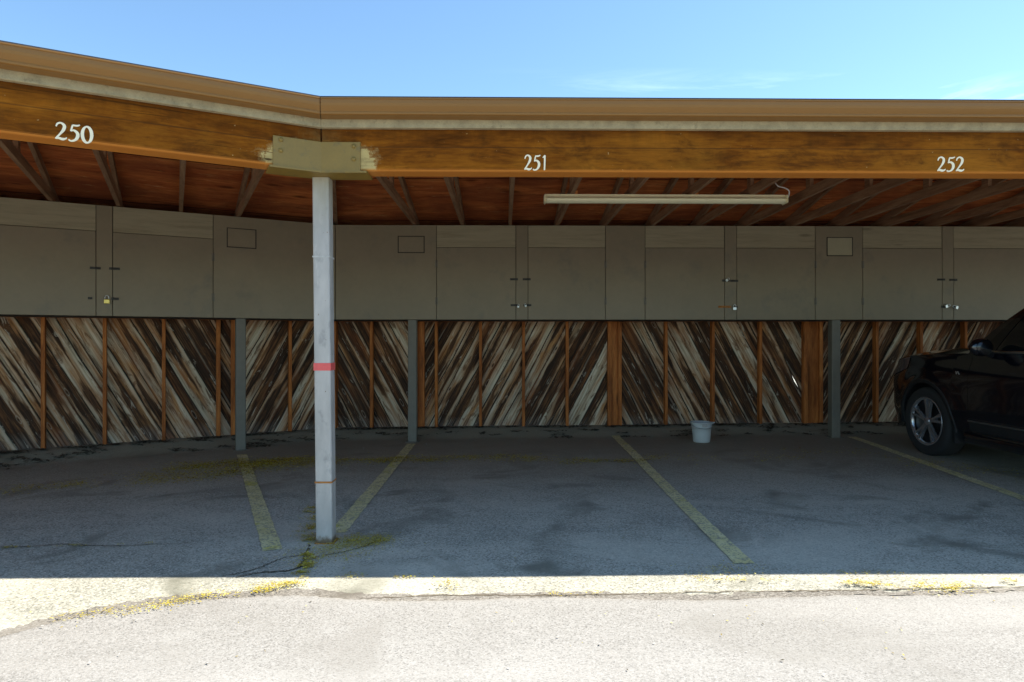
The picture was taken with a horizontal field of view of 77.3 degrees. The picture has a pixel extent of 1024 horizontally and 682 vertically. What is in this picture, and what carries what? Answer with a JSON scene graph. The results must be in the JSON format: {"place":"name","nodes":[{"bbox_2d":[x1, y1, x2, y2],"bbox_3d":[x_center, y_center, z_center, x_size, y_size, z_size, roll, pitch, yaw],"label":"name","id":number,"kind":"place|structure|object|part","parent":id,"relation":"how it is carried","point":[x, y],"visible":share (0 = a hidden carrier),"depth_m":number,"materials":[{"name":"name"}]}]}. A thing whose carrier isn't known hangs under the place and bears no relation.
{"place":"outdoors","nodes":[
{"label":"outdoors","id":0,"kind":"place"},
{"bbox_2d":[6,449,958,673],"bbox_3d":[-0.173,1.233,5.788,10.709,0.152,6.752,0,0,-1],"label":"pale grit","id":1,"kind":"object","parent":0,"point":[449,624],"visible":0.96,"depth_m":2.87,"materials":[{"name":"beige gravel"}]},
{"bbox_2d":[0,376,1023,636],"bbox_3d":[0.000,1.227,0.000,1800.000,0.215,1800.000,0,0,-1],"label":"parking ground","id":2,"kind":"structure","parent":0,"point":[542,526],"depth_m":4.65,"materials":[{"name":"grey asphalt"}]},
{"bbox_2d":[0,317,314,450],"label":"plank wall","id":3,"kind":"structure","parent":2,"relation":"on","point":[73,381],"depth_m":7.88,"materials":[{"name":"orange wood"}]},
{"bbox_2d":[0,197,335,320],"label":"storage cabinet","id":4,"kind":"object","parent":3,"relation":"attached to","point":[67,260],"visible":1,"depth_m":7.17,"materials":[{"name":"grey paint"}]},
{"bbox_3d":[-4.980,-0.730,6.676,1.073,0.914,0.030,0,0,-28],"label":"door","id":5,"kind":"part","parent":4,"relation":"part of","materials":[{"name":"grey paint"}]},
{"bbox_2d":[104,295,109,303],"bbox_3d":[-4.399,-0.452,6.950,0.055,0.094,0.023,0,0,-28],"label":"padlock","id":6,"kind":"object","parent":4,"relation":"attached to","point":[106,301],"visible":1,"depth_m":6.94,"materials":[{"name":"gold metal"}]},
{"bbox_3d":[-3.917,-0.730,7.236,1.010,0.914,0.030,0,0,-28],"label":"door","id":7,"kind":"part","parent":4,"relation":"part of","materials":[{"name":"grey paint"}]},
{"bbox_2d":[232,318,248,450],"bbox_3d":[-3.253,0.541,7.669,0.170,1.619,0.170,0,0,-28],"label":"square post","id":8,"kind":"object","parent":2,"relation":"on","point":[240,384],"visible":0.91,"depth_m":7.62,"materials":[{"name":"grey metal"}]},
{"bbox_2d":[266,135,372,543],"bbox_3d":[-1.212,0.052,4.043,0.651,2.578,0.299,0,0,-15],"label":"steel post","id":9,"kind":"object","parent":2,"relation":"on","point":[322,165],"visible":0.97,"depth_m":4.07,"materials":[{"name":"white metal"}]},
{"bbox_2d":[0,40,333,224],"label":"carport","id":10,"kind":"object","parent":9,"relation":"on","point":[82,129],"visible":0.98,"depth_m":3.72,"materials":[{"name":"brown wood"}]},
{"bbox_2d":[320,96,1023,228],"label":"carport","id":11,"kind":"object","parent":9,"relation":"on","point":[429,160],"visible":0.94,"depth_m":4.03,"materials":[{"name":"brown wood"}]},
{"bbox_2d":[336,225,606,320],"bbox_3d":[-0.610,-0.873,8.506,3.627,1.202,0.772,0,0,-1],"label":"storage cabinet","id":12,"kind":"object","parent":11,"relation":"attached to","point":[452,273],"visible":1,"depth_m":8.14,"materials":[{"name":"grey paint"}]},
{"bbox_3d":[-0.465,-0.730,8.144,1.022,0.914,0.030,0,0,-1],"label":"door","id":13,"kind":"part","parent":12,"relation":"part of","materials":[{"name":"grey paint"}]},
{"bbox_3d":[0.708,-0.730,8.161,1.002,0.914,0.030,0,0,-1],"label":"door","id":14,"kind":"part","parent":12,"relation":"part of","materials":[{"name":"grey paint"}]},
{"bbox_2d":[544,183,789,204],"bbox_3d":[1.564,-1.501,6.482,2.481,0.224,0.136,0,0,-1],"label":"strip light","id":15,"kind":"object","parent":11,"relation":"hanging from","point":[576,197],"visible":0.91,"depth_m":6.44,"materials":[{"name":"beige metal"}]},
{"bbox_2d":[601,226,861,321],"bbox_3d":[2.842,-0.873,8.555,3.305,1.202,0.772,0,0,-1],"label":"storage cabinet","id":16,"kind":"object","parent":11,"relation":"attached to","point":[772,273],"visible":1,"depth_m":8.19,"materials":[{"name":"grey paint"}]},
{"bbox_3d":[2.200,-0.730,8.182,1.031,0.914,0.030,0,0,-1],"label":"door","id":17,"kind":"part","parent":16,"relation":"part of","materials":[{"name":"grey paint"}]},
{"bbox_3d":[3.392,-0.730,8.198,1.027,0.914,0.030,0,0,-1],"label":"door","id":18,"kind":"part","parent":16,"relation":"part of","materials":[{"name":"grey paint"}]},
{"bbox_2d":[840,226,1023,321],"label":"storage cabinet","id":19,"kind":"object","parent":11,"relation":"attached to","point":[922,274],"visible":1,"depth_m":8.23,"materials":[{"name":"grey paint"}]},
{"bbox_3d":[5.006,-0.730,8.221,1.041,0.914,0.030,0,0,-1],"label":"door","id":20,"kind":"part","parent":19,"relation":"part of","materials":[{"name":"grey paint"}]},
{"bbox_3d":[6.196,-0.730,8.237,1.028,0.914,0.030,0,0,-1],"label":"door","id":21,"kind":"part","parent":19,"relation":"part of","materials":[{"name":"grey paint"}]},
{"bbox_2d":[405,320,419,442],"bbox_3d":[-1.272,0.534,8.206,0.170,1.605,0.170,0,0,-1],"label":"square post","id":22,"kind":"object","parent":2,"relation":"on","point":[412,380],"visible":0.93,"depth_m":8.15,"materials":[{"name":"grey metal"}]},
{"bbox_2d":[0,421,900,469],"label":"wall debris","id":23,"kind":"object","parent":2,"relation":"on","point":[305,438],"depth_m":8.46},
{"bbox_2d":[0,447,1022,658],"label":"seed litter","id":24,"kind":"object","parent":2,"relation":"on","point":[258,464],"visible":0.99,"depth_m":4.67,"materials":[{"name":"plant"}]},
{"bbox_2d":[334,321,1003,427],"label":"plank wall","id":25,"kind":"structure","parent":2,"relation":"on","point":[500,373],"depth_m":9.02,"materials":[{"name":"orange wood"}]},
{"bbox_2d":[690,421,714,442],"bbox_3d":[2.352,1.128,7.942,0.281,0.249,0.281,0,0,34],"label":"bucket","id":26,"kind":"object","parent":2,"relation":"on","point":[701,431],"visible":1,"depth_m":7.85,"materials":[{"name":"grey plastic"}]},
{"bbox_2d":[824,320,843,437],"bbox_3d":[4.169,0.511,8.282,0.170,1.559,0.170,0,0,-1],"label":"square post","id":27,"kind":"object","parent":2,"relation":"on","point":[833,378],"visible":0.88,"depth_m":8.23,"materials":[{"name":"grey metal"}]},
{"bbox_2d":[893,309,1023,455],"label":"parked car","id":28,"kind":"object","parent":2,"relation":"on","point":[948,402],"visible":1,"depth_m":6.41,"materials":[{"name":"black paint"}]},
{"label":"door","id":29,"kind":"part","parent":28,"relation":"part of","materials":[{"name":"black paint"}]},
{"bbox_3d":[4.711,-0.168,5.554,0.189,0.519,1.051,0,0,-1],"label":"side window","id":30,"kind":"part","parent":28,"relation":"part of","materials":[{"name":"black glass"}]},
{"bbox_2d":[0,591,1023,681],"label":"driveway","id":31,"kind":"structure","parent":0,"point":[977,637],"depth_m":2.72,"materials":[{"name":"concrete"}]},
{"bbox_2d":[0,0,1023,99],"label":"sky","id":32,"kind":"structure","parent":0,"point":[811,49],"materials":[{"name":"blue"}]}
]}

